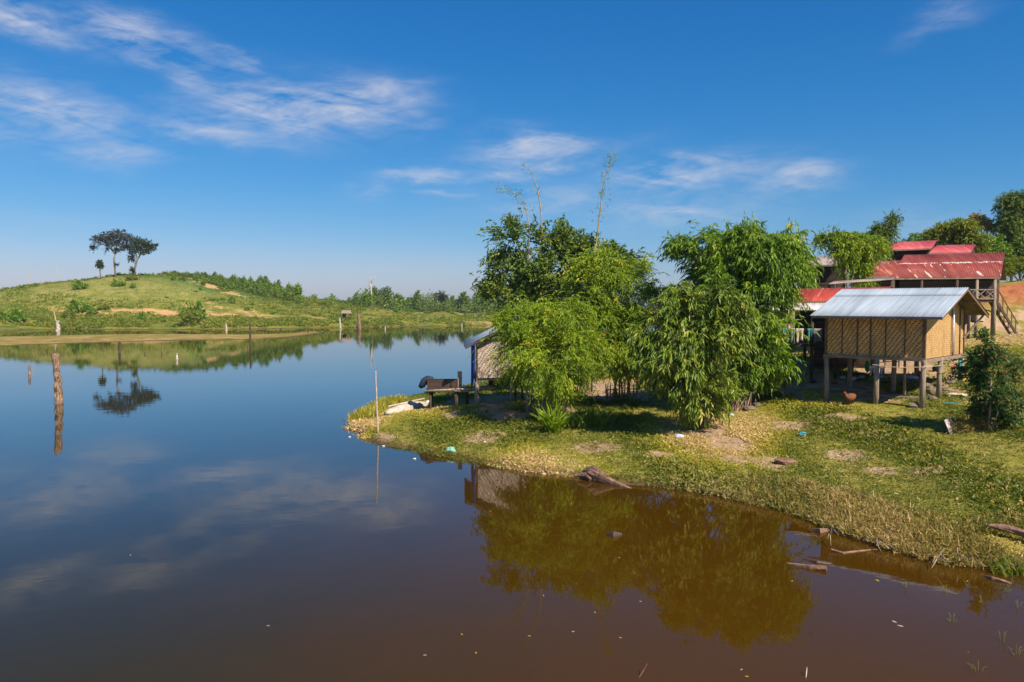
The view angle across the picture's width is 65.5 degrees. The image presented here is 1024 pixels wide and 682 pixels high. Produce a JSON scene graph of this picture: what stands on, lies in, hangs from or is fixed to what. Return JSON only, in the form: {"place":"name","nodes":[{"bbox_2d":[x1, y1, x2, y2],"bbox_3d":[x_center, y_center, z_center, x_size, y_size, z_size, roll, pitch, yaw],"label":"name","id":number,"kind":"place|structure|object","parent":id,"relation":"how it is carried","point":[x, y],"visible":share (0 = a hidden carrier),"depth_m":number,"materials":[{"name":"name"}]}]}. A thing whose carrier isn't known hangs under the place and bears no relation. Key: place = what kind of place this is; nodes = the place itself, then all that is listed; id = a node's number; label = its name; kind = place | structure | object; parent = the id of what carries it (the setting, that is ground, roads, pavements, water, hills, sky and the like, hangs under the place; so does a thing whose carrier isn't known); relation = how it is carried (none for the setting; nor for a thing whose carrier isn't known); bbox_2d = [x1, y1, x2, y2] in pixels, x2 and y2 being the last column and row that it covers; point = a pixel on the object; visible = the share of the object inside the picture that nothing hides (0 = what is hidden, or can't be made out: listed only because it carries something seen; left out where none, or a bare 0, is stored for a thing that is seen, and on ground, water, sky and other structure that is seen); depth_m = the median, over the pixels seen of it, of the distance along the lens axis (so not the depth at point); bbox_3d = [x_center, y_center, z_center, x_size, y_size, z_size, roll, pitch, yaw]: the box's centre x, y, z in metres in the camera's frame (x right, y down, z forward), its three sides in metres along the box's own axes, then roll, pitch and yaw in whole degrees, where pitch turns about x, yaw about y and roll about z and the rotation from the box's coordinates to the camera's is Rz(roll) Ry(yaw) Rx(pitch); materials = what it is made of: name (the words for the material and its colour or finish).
{"place":"outdoors","nodes":[
{"label":"outdoors","id":0,"kind":"place"},
{"bbox_2d":[0,323,1023,681],"bbox_3d":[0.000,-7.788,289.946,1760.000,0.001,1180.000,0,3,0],"label":"water","id":1,"kind":"structure","parent":0,"point":[202,511],"depth_m":16.97,"materials":[{"name":"blue liquid"}]},
{"bbox_2d":[51,351,62,403],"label":"tree stump","id":2,"kind":"object","parent":1,"relation":"in","point":[58,389],"visible":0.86,"depth_m":43.46,"materials":[{"name":"brown wood"}]},
{"bbox_2d":[375,371,378,432],"bbox_3d":[-5.469,2.776,32.322,0.166,3.121,0.080,0,3,0],"label":"pole","id":3,"kind":"object","parent":1,"relation":"in","point":[376,404],"visible":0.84,"depth_m":32.30,"materials":[{"name":"brown wood"}]},
{"bbox_2d":[606,531,621,536],"bbox_3d":[2.393,4.535,18.721,0.317,0.177,0.268,-1,3,-25],"label":"driftwood","id":4,"kind":"object","parent":1,"relation":"on","point":[613,533],"visible":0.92,"depth_m":18.64,"materials":[{"name":"brown wood"}]},
{"bbox_2d":[788,563,826,571],"bbox_3d":[5.828,4.687,16.600,1.439,0.273,0.209,2,3,39],"label":"driftwood","id":5,"kind":"object","parent":1,"relation":"on","point":[817,567],"visible":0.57,"depth_m":16.25,"materials":[{"name":"brown wood"}]},
{"bbox_2d":[800,557,831,563],"bbox_3d":[6.377,4.653,16.766,0.656,0.122,0.221,2,3,36],"label":"driftwood","id":6,"kind":"object","parent":1,"relation":"on","point":[817,561],"visible":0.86,"depth_m":16.67,"materials":[{"name":"brown wood"}]},
{"bbox_2d":[831,548,874,553],"bbox_3d":[7.533,4.596,17.439,1.100,0.103,0.217,0,3,-8],"label":"driftwood","id":7,"kind":"object","parent":1,"relation":"on","point":[841,552],"visible":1,"depth_m":17.39,"materials":[{"name":"brown wood"}]},
{"bbox_2d":[932,548,950,566],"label":"dry branch","id":8,"kind":"object","parent":1,"relation":"on","point":[938,557],"visible":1,"depth_m":16.29,"materials":[{"name":"brown wood"}]},
{"bbox_2d":[984,575,1011,583],"bbox_3d":[9.503,4.676,15.625,0.130,0.089,0.517,-2,3,-32],"label":"driftwood","id":9,"kind":"object","parent":1,"relation":"on","point":[996,579],"visible":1,"depth_m":15.59,"materials":[{"name":"brown wood"}]},
{"bbox_2d":[0,275,1023,567],"bbox_3d":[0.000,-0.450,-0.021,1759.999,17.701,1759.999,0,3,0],"label":"ground","id":10,"kind":"structure","parent":0,"point":[1012,293],"depth_m":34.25,"materials":[{"name":"green plant"}]},
{"bbox_2d":[0,310,9,319],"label":"shrub","id":11,"kind":"object","parent":10,"relation":"on","point":[2,317],"visible":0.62,"depth_m":182.88,"materials":[{"name":"green plant"}]},
{"bbox_2d":[3,308,29,321],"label":"shrub","id":12,"kind":"object","parent":10,"relation":"on","point":[17,316],"visible":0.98,"depth_m":180.05,"materials":[{"name":"green plant"}]},
{"bbox_2d":[59,310,76,318],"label":"shrub","id":13,"kind":"object","parent":10,"relation":"on","point":[66,313],"visible":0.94,"depth_m":191.62,"materials":[{"name":"green plant"}]},
{"bbox_2d":[61,298,92,312],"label":"shrub","id":14,"kind":"object","parent":10,"relation":"on","point":[74,307],"visible":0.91,"depth_m":198.37,"materials":[{"name":"green plant"}]},
{"bbox_2d":[69,279,89,289],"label":"shrub","id":15,"kind":"object","parent":10,"relation":"on","point":[77,285],"visible":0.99,"depth_m":215.53,"materials":[{"name":"green plant"}]},
{"bbox_2d":[85,307,98,314],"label":"shrub","id":16,"kind":"object","parent":10,"relation":"on","point":[92,311],"visible":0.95,"depth_m":197.00,"materials":[{"name":"green plant"}]},
{"bbox_2d":[95,259,105,278],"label":"hill tree","id":17,"kind":"object","parent":10,"relation":"on","point":[99,264],"visible":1,"depth_m":232.76,"materials":[{"name":"green plant"}]},
{"bbox_2d":[95,304,109,310],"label":"shrub","id":18,"kind":"object","parent":10,"relation":"on","point":[103,307],"visible":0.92,"depth_m":202.38,"materials":[{"name":"green plant"}]},
{"bbox_2d":[89,228,134,276],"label":"hill tree","id":19,"kind":"object","parent":10,"relation":"on","point":[110,237],"visible":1,"depth_m":237.29,"materials":[{"name":"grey plant"}]},
{"bbox_2d":[110,278,126,285],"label":"shrub","id":20,"kind":"object","parent":10,"relation":"on","point":[115,283],"visible":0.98,"depth_m":223.60,"materials":[{"name":"green plant"}]},
{"bbox_2d":[125,275,139,280],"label":"shrub","id":21,"kind":"object","parent":10,"relation":"on","point":[132,278],"visible":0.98,"depth_m":233.01,"materials":[{"name":"green plant"}]},
{"bbox_2d":[126,236,159,273],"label":"hill tree","id":22,"kind":"object","parent":10,"relation":"on","point":[137,245],"visible":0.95,"depth_m":247.92,"materials":[{"name":"green plant"}]},
{"bbox_2d":[0,273,358,323],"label":"rough grass","id":23,"kind":"structure","parent":10,"relation":"on","point":[27,286],"depth_m":216.57,"materials":[{"name":"green plant"}]},
{"bbox_2d":[176,307,203,325],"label":"shrub","id":24,"kind":"object","parent":10,"relation":"on","point":[185,318],"visible":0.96,"depth_m":178.18,"materials":[{"name":"green plant"}]},
{"bbox_2d":[180,299,207,318],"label":"shrub","id":25,"kind":"object","parent":10,"relation":"on","point":[199,308],"visible":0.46,"depth_m":193.18,"materials":[{"name":"green plant"}]},
{"bbox_2d":[138,271,297,302],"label":"undergrowth","id":26,"kind":"object","parent":10,"relation":"on","point":[265,291],"visible":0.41,"depth_m":243.75,"materials":[{"name":"green plant"}]},
{"bbox_2d":[0,273,518,328],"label":"scrub","id":27,"kind":"object","parent":10,"relation":"on","point":[82,322],"visible":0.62,"depth_m":194.50,"materials":[{"name":"green plant"}]},
{"bbox_2d":[292,281,304,296],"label":"tree","id":28,"kind":"object","parent":10,"relation":"on","point":[297,289],"visible":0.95,"depth_m":251.07,"materials":[{"name":"green plant"}]},
{"bbox_2d":[341,310,351,319],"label":"field hut","id":29,"kind":"object","parent":10,"relation":"on","point":[344,312],"visible":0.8,"depth_m":204.33,"materials":[{"name":"grey wood"}]},
{"bbox_2d":[360,288,374,304],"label":"tree","id":30,"kind":"object","parent":10,"relation":"on","point":[363,294],"visible":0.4,"depth_m":322.91,"materials":[{"name":"green plant"}]},
{"bbox_2d":[368,276,375,306],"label":"dead tree","id":31,"kind":"object","parent":10,"relation":"on","point":[371,304],"visible":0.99,"depth_m":261.25,"materials":[{"name":"grey plant"}]},
{"bbox_2d":[372,286,379,303],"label":"tree","id":32,"kind":"object","parent":10,"relation":"on","point":[374,289],"visible":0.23,"depth_m":328.59,"materials":[{"name":"green plant"}]},
{"bbox_2d":[343,392,409,422],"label":"grass","id":33,"kind":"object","parent":10,"relation":"on","point":[369,410],"visible":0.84,"depth_m":38.38,"materials":[{"name":"green plant"}]},
{"bbox_2d":[378,286,394,307],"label":"tree","id":34,"kind":"object","parent":10,"relation":"on","point":[386,293],"visible":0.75,"depth_m":323.10,"materials":[{"name":"green plant"}]},
{"bbox_2d":[395,295,406,306],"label":"tree","id":35,"kind":"object","parent":10,"relation":"on","point":[400,299],"visible":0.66,"depth_m":325.34,"materials":[{"name":"green plant"}]},
{"bbox_2d":[384,398,428,413],"bbox_3d":[-5.027,3.079,38.155,0.680,0.458,3.021,2,3,32],"label":"canoe","id":36,"kind":"object","parent":10,"relation":"on","point":[405,406],"visible":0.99,"depth_m":37.78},
{"bbox_2d":[409,290,424,311],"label":"tree","id":37,"kind":"object","parent":10,"relation":"on","point":[417,293],"visible":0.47,"depth_m":328.78,"materials":[{"name":"green plant"}]},
{"bbox_2d":[309,288,554,313],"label":"distant wood","id":38,"kind":"object","parent":10,"relation":"on","point":[447,305],"visible":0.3,"depth_m":318.92,"materials":[{"name":"green plant"}]},
{"bbox_2d":[432,290,448,308],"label":"tree","id":39,"kind":"object","parent":10,"relation":"on","point":[441,297],"visible":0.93,"depth_m":328.89,"materials":[{"name":"green plant"}]},
{"bbox_2d":[423,371,495,408],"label":"landing platform","id":40,"kind":"structure","parent":10,"relation":"on","point":[445,385],"depth_m":37.09,"materials":[{"name":"brown wood"}]},
{"bbox_2d":[418,376,433,388],"bbox_3d":[-3.994,1.927,37.327,0.801,0.619,0.384,0,3,0],"label":"tarp bundle","id":41,"kind":"object","parent":40,"relation":"on","point":[423,383],"visible":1,"depth_m":37.21,"materials":[{"name":"grey plastic"}]},
{"bbox_2d":[455,291,472,312],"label":"tree","id":42,"kind":"object","parent":10,"relation":"on","point":[464,298],"visible":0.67,"depth_m":324.41,"materials":[{"name":"green plant"}]},
{"bbox_2d":[493,183,534,393],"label":"bamboo shoot","id":43,"kind":"object","parent":10,"relation":"on","point":[519,211],"visible":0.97,"depth_m":41.23,"materials":[{"name":"green plant"}]},
{"bbox_2d":[464,326,565,404],"bbox_3d":[0.283,1.148,38.333,5.173,4.566,4.954,0,3,-3],"label":"woven hut","id":44,"kind":"object","parent":10,"relation":"on","point":[483,347],"visible":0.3,"depth_m":36.11,"materials":[{"name":"beige wicker"}]},
{"bbox_2d":[471,343,475,387],"bbox_3d":[-1.742,1.106,35.787,0.280,2.138,0.096,3,4,44],"label":"tarp","id":45,"kind":"object","parent":44,"relation":"hanging from","point":[473,377],"visible":0.98,"depth_m":35.79,"materials":[{"name":"blue plastic"}]},
{"bbox_2d":[521,163,542,301],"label":"bamboo shoot","id":46,"kind":"object","parent":10,"relation":"on","point":[537,188],"visible":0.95,"depth_m":41.21,"materials":[{"name":"green plant"}]},
{"bbox_2d":[468,290,617,413],"bbox_3d":[1.155,0.549,32.523,6.153,5.371,4.945,0,3,0],"label":"bamboo clump","id":47,"kind":"object","parent":10,"relation":"on","point":[568,344],"visible":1,"depth_m":32.12,"materials":[{"name":"green plant"}]},
{"bbox_2d":[526,388,566,414],"bbox_3d":[1.470,2.606,34.117,1.792,1.379,1.694,0,3,0],"label":"stake fence","id":48,"kind":"object","parent":10,"relation":"on","point":[531,404],"visible":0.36,"depth_m":33.89,"materials":[{"name":"brown wood"}]},
{"bbox_2d":[531,402,570,432],"bbox_3d":[1.517,2.891,30.701,1.672,1.281,1.687,0,3,10],"label":"young plant","id":49,"kind":"object","parent":10,"relation":"on","point":[552,422],"visible":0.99,"depth_m":30.54,"materials":[{"name":"green plant"}]},
{"bbox_2d":[469,207,661,380],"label":"tree","id":50,"kind":"object","parent":10,"relation":"on","point":[523,275],"visible":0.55,"depth_m":41.29,"materials":[{"name":"green plant"}]},
{"bbox_2d":[562,417,586,427],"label":"sedge clump","id":51,"kind":"object","parent":10,"relation":"on","point":[570,424],"visible":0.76,"depth_m":31.49,"materials":[{"name":"green plant"}]},
{"bbox_2d":[561,404,617,427],"bbox_3d":[2.964,2.898,31.595,2.440,0.984,2.434,0,3,0],"label":"sedge clump","id":52,"kind":"object","parent":10,"relation":"on","point":[587,416],"visible":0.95,"depth_m":31.49,"materials":[{"name":"green plant"}]},
{"bbox_2d":[577,465,630,487],"bbox_3d":[2.864,4.123,24.139,2.005,0.577,0.418,3,4,44],"label":"driftwood","id":53,"kind":"object","parent":10,"relation":"on","point":[594,473],"visible":0.93,"depth_m":24.26,"materials":[{"name":"brown wood"}]},
{"bbox_2d":[591,151,616,391],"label":"bamboo shoot","id":54,"kind":"object","parent":10,"relation":"on","point":[602,192],"visible":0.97,"depth_m":41.22,"materials":[{"name":"green plant"}]},
{"bbox_2d":[553,239,669,401],"bbox_3d":[4.403,-0.777,35.382,5.629,7.453,5.038,0,3,0],"label":"bamboo clump","id":55,"kind":"object","parent":10,"relation":"on","point":[611,277],"visible":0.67,"depth_m":34.45,"materials":[{"name":"green plant"}]},
{"bbox_2d":[605,384,638,401],"bbox_3d":[5.178,2.445,37.481,1.571,1.007,1.694,0,3,0],"label":"stake fence","id":56,"kind":"object","parent":10,"relation":"on","point":[624,394],"visible":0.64,"depth_m":37.00,"materials":[{"name":"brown wood"}]},
{"bbox_2d":[615,274,765,431],"bbox_3d":[6.610,0.507,29.607,5.629,6.027,4.095,0,3,0],"label":"bamboo clump","id":57,"kind":"object","parent":10,"relation":"on","point":[676,346],"visible":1,"depth_m":28.79,"materials":[{"name":"green plant"}]},
{"bbox_2d":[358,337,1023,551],"bbox_3d":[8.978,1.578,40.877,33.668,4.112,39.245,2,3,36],"label":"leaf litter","id":58,"kind":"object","parent":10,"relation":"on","point":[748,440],"visible":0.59,"depth_m":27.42,"materials":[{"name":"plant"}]},
{"bbox_2d":[988,524,1023,537],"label":"driftwood","id":59,"kind":"object","parent":58,"relation":"on","point":[1012,529],"visible":1,"depth_m":17.42,"materials":[{"name":"brown wood"}]},
{"bbox_2d":[423,447,991,566],"bbox_3d":[5.133,4.304,21.649,3.333,0.462,22.563,-2,3,-40],"label":"shore fringe","id":60,"kind":"object","parent":10,"relation":"on","point":[553,470],"visible":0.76,"depth_m":24.27,"materials":[{"name":"green plant"}]},
{"bbox_2d":[651,211,823,402],"bbox_3d":[9.300,-1.268,32.983,7.245,8.196,5.245,0,3,0],"label":"bamboo clump","id":61,"kind":"object","parent":10,"relation":"on","point":[763,268],"visible":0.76,"depth_m":32.14,"materials":[{"name":"green plant"}]},
{"bbox_2d":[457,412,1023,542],"bbox_3d":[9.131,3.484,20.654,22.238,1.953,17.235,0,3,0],"label":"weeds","id":62,"kind":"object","parent":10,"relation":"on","point":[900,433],"visible":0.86,"depth_m":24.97,"materials":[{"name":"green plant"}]},
{"bbox_2d":[729,387,755,411],"bbox_3d":[9.496,2.415,33.020,1.394,1.012,0.481,0,3,0],"label":"firewood","id":63,"kind":"object","parent":10,"relation":"on","point":[740,408],"visible":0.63,"depth_m":32.92,"materials":[{"name":"brown wood"}]},
{"bbox_2d":[744,405,755,410],"bbox_3d":[9.781,2.789,32.798,0.495,0.335,0.440,0,3,0],"label":"rock","id":64,"kind":"object","parent":10,"relation":"on","point":[749,407],"visible":0.81,"depth_m":32.65,"materials":[{"name":"stone"}]},
{"bbox_2d":[739,332,800,393],"bbox_3d":[10.932,0.767,34.250,3.161,3.086,2.190,-1,3,-21],"label":"bamboo clump","id":65,"kind":"object","parent":10,"relation":"on","point":[768,381],"visible":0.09,"depth_m":33.83,"materials":[{"name":"green plant"}]},
{"bbox_2d":[774,457,797,463],"bbox_3d":[8.541,3.752,24.863,0.767,0.249,0.460,0,3,0],"label":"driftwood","id":66,"kind":"object","parent":10,"relation":"on","point":[782,460],"visible":0.95,"depth_m":24.74,"materials":[{"name":"brown wood"}]},
{"bbox_2d":[798,269,821,353],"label":"sapling","id":67,"kind":"object","parent":10,"relation":"on","point":[817,285],"visible":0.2,"depth_m":47.74,"materials":[{"name":"green plant"}]},
{"bbox_2d":[795,256,844,346],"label":"brown house","id":68,"kind":"structure","parent":10,"relation":"on","point":[828,275],"depth_m":55.70,"materials":[{"name":"metal"}]},
{"bbox_2d":[810,528,830,532],"bbox_3d":[7.374,4.523,19.082,0.470,0.189,0.334,-2,3,-36],"label":"driftwood","id":69,"kind":"object","parent":10,"relation":"on","point":[820,530],"visible":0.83,"depth_m":18.93,"materials":[{"name":"brown wood"}]},
{"bbox_2d":[772,286,892,379],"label":"verandah house","id":70,"kind":"structure","parent":10,"relation":"on","point":[816,298],"depth_m":38.72,"materials":[{"name":"red metal"}]},
{"bbox_2d":[796,328,803,342],"bbox_3d":[13.247,-0.235,36.682,0.342,0.693,0.101,1,3,26],"label":"garment","id":71,"kind":"object","parent":70,"relation":"hanging from","point":[799,337],"visible":0.83,"depth_m":36.70,"materials":[{"name":"beige fabric"}]},
{"bbox_2d":[807,328,812,339],"bbox_3d":[13.645,-0.293,36.484,0.240,0.560,0.097,1,3,24],"label":"garment","id":72,"kind":"object","parent":70,"relation":"hanging from","point":[809,332],"visible":0.91,"depth_m":36.48,"materials":[{"name":"teal fabric"}]},
{"bbox_2d":[813,329,822,343],"bbox_3d":[13.952,-0.219,36.338,0.410,0.694,0.097,1,3,25],"label":"garment","id":73,"kind":"object","parent":70,"relation":"hanging from","point":[819,331],"visible":0.87,"depth_m":36.31,"materials":[{"name":"fabric"}]},
{"bbox_2d":[645,457,1023,569],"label":"waterside weeds","id":74,"kind":"object","parent":10,"relation":"on","point":[971,524],"visible":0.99,"depth_m":18.55,"materials":[{"name":"green plant"}]},
{"bbox_2d":[843,391,857,403],"bbox_3d":[13.274,2.219,31.268,0.663,0.524,0.336,-1,3,-17],"label":"hen","id":75,"kind":"object","parent":10,"relation":"on","point":[849,397],"visible":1,"depth_m":31.16,"materials":[{"name":"brown"}]},
{"bbox_2d":[829,388,872,391],"bbox_3d":[14.255,2.049,33.467,1.700,0.060,0.280,1,3,29],"label":"plank","id":76,"kind":"object","parent":10,"relation":"on","point":[866,390],"visible":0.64,"depth_m":33.33,"materials":[{"name":"grey wood"}]},
{"bbox_2d":[810,223,892,287],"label":"bamboo clump","id":77,"kind":"object","parent":10,"relation":"on","point":[854,252],"visible":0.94,"depth_m":50.39,"materials":[{"name":"green plant"}]},
{"bbox_2d":[828,277,894,287],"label":"lean to","id":78,"kind":"object","parent":10,"relation":"on","point":[891,279],"visible":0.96,"depth_m":45.63,"materials":[{"name":"metal"}]},
{"bbox_2d":[858,260,900,288],"bbox_3d":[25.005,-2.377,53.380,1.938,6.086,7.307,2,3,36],"label":"red roof house","id":79,"kind":"structure","parent":10,"relation":"on","point":[887,270],"depth_m":51.51,"materials":[{"name":"metal"}]},
{"bbox_2d":[866,207,905,260],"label":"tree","id":80,"kind":"object","parent":10,"relation":"on","point":[885,231],"visible":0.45,"depth_m":57.23,"materials":[{"name":"green plant"}]},
{"bbox_2d":[879,393,902,396],"bbox_3d":[15.469,2.182,32.304,1.700,0.060,0.280,-1,3,-17],"label":"plank","id":81,"kind":"object","parent":10,"relation":"on","point":[896,394],"visible":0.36,"depth_m":32.15,"materials":[{"name":"grey wood"}]},
{"bbox_2d":[810,287,989,407],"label":"stilt house","id":82,"kind":"structure","parent":10,"relation":"on","point":[924,326],"depth_m":31.35,"materials":[{"name":"beige wicker"}]},
{"bbox_2d":[872,364,953,367],"bbox_3d":[16.432,0.941,30.975,5.963,0.220,1.304,-2,3,-31],"label":"clothes line","id":83,"kind":"object","parent":82,"relation":"attached to","point":[912,367],"visible":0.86,"depth_m":29.81,"materials":[{"name":"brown wood"}]},
{"bbox_2d":[869,366,875,376],"bbox_3d":[13.424,1.132,29.681,0.252,0.382,0.100,0,3,0],"label":"garment","id":84,"kind":"object","parent":83,"relation":"hanging from","point":[872,370],"visible":1,"depth_m":29.67,"materials":[{"name":"black fabric"}]},
{"bbox_2d":[882,396,927,398],"bbox_3d":[15.683,2.241,31.699,1.700,0.060,0.280,1,3,23],"label":"plank","id":85,"kind":"object","parent":10,"relation":"on","point":[912,397],"visible":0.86,"depth_m":31.72,"materials":[{"name":"grey wood"}]},
{"bbox_2d":[887,240,937,260],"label":"pink roof house","id":86,"kind":"structure","parent":10,"relation":"on","point":[914,248],"depth_m":61.99,"materials":[{"name":"metal"}]},
{"bbox_2d":[907,401,918,407],"bbox_3d":[15.238,2.444,30.213,0.509,0.308,0.386,0,3,0],"label":"rock","id":87,"kind":"object","parent":10,"relation":"on","point":[914,404],"visible":0.87,"depth_m":30.10,"materials":[{"name":"stone"}]},
{"bbox_2d":[907,232,920,241],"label":"tree","id":88,"kind":"object","parent":10,"relation":"on","point":[912,236],"visible":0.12,"depth_m":81.07,"materials":[{"name":"green plant"}]},
{"bbox_2d":[926,387,935,394],"bbox_3d":[16.958,2.030,32.016,0.541,0.386,0.515,-2,3,-32],"label":"rock","id":89,"kind":"object","parent":10,"relation":"on","point":[931,389],"visible":0.61,"depth_m":31.89,"materials":[{"name":"stone"}]},
{"bbox_2d":[914,229,947,244],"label":"tree","id":90,"kind":"object","parent":10,"relation":"on","point":[922,239],"visible":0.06,"depth_m":72.10,"materials":[{"name":"green plant"}]},
{"bbox_2d":[944,418,955,433],"bbox_3d":[14.473,2.819,26.298,0.472,0.511,0.270,-1,3,-29],"label":"scrap roofing","id":91,"kind":"object","parent":10,"relation":"on","point":[947,422],"visible":0.83,"depth_m":26.27,"materials":[{"name":"metal"}]},
{"bbox_2d":[928,244,978,253],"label":"pink roof house","id":92,"kind":"structure","parent":10,"relation":"on","point":[952,249],"depth_m":59.16,"materials":[{"name":"metal"}]},
{"bbox_2d":[891,252,1018,339],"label":"red roof house","id":93,"kind":"structure","parent":10,"relation":"on","point":[979,275],"depth_m":50.71,"materials":[{"name":"metal"}]},
{"bbox_2d":[920,216,995,252],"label":"tree","id":94,"kind":"object","parent":10,"relation":"on","point":[957,231],"visible":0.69,"depth_m":68.01,"materials":[{"name":"green plant"}]},
{"bbox_2d":[940,412,1018,432],"bbox_3d":[15.498,2.740,26.325,2.704,1.092,1.347,0,3,0],"label":"bush","id":95,"kind":"object","parent":10,"relation":"on","point":[965,424],"visible":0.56,"depth_m":26.19,"materials":[{"name":"green plant"}]},
{"bbox_2d":[938,326,1023,430],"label":"bush","id":96,"kind":"object","parent":10,"relation":"on","point":[979,377],"visible":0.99,"depth_m":25.84,"materials":[{"name":"green plant"}]},
{"bbox_2d":[967,210,994,234],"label":"tree","id":97,"kind":"object","parent":10,"relation":"on","point":[985,221],"visible":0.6,"depth_m":73.32,"materials":[{"name":"green plant"}]},
{"bbox_2d":[982,232,1016,262],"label":"bush","id":98,"kind":"object","parent":10,"relation":"on","point":[1003,247],"visible":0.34,"depth_m":69.22,"materials":[{"name":"green plant"}]},
{"bbox_2d":[987,552,1023,577],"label":"reed tuft","id":99,"kind":"object","parent":10,"relation":"on","point":[1002,567],"visible":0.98,"depth_m":15.98,"materials":[{"name":"green plant"}]},
{"bbox_2d":[990,189,1023,280],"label":"tree","id":100,"kind":"object","parent":10,"relation":"on","point":[1009,224],"visible":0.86,"depth_m":70.85,"materials":[{"name":"green plant"}]},
{"bbox_2d":[1004,255,1023,280],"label":"bush","id":101,"kind":"object","parent":10,"relation":"on","point":[1014,266],"visible":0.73,"depth_m":67.68,"materials":[{"name":"green plant"}]},
{"bbox_2d":[0,0,1023,306],"label":"sky","id":102,"kind":"structure","parent":0,"point":[328,147],"materials":[{"name":"blue"}]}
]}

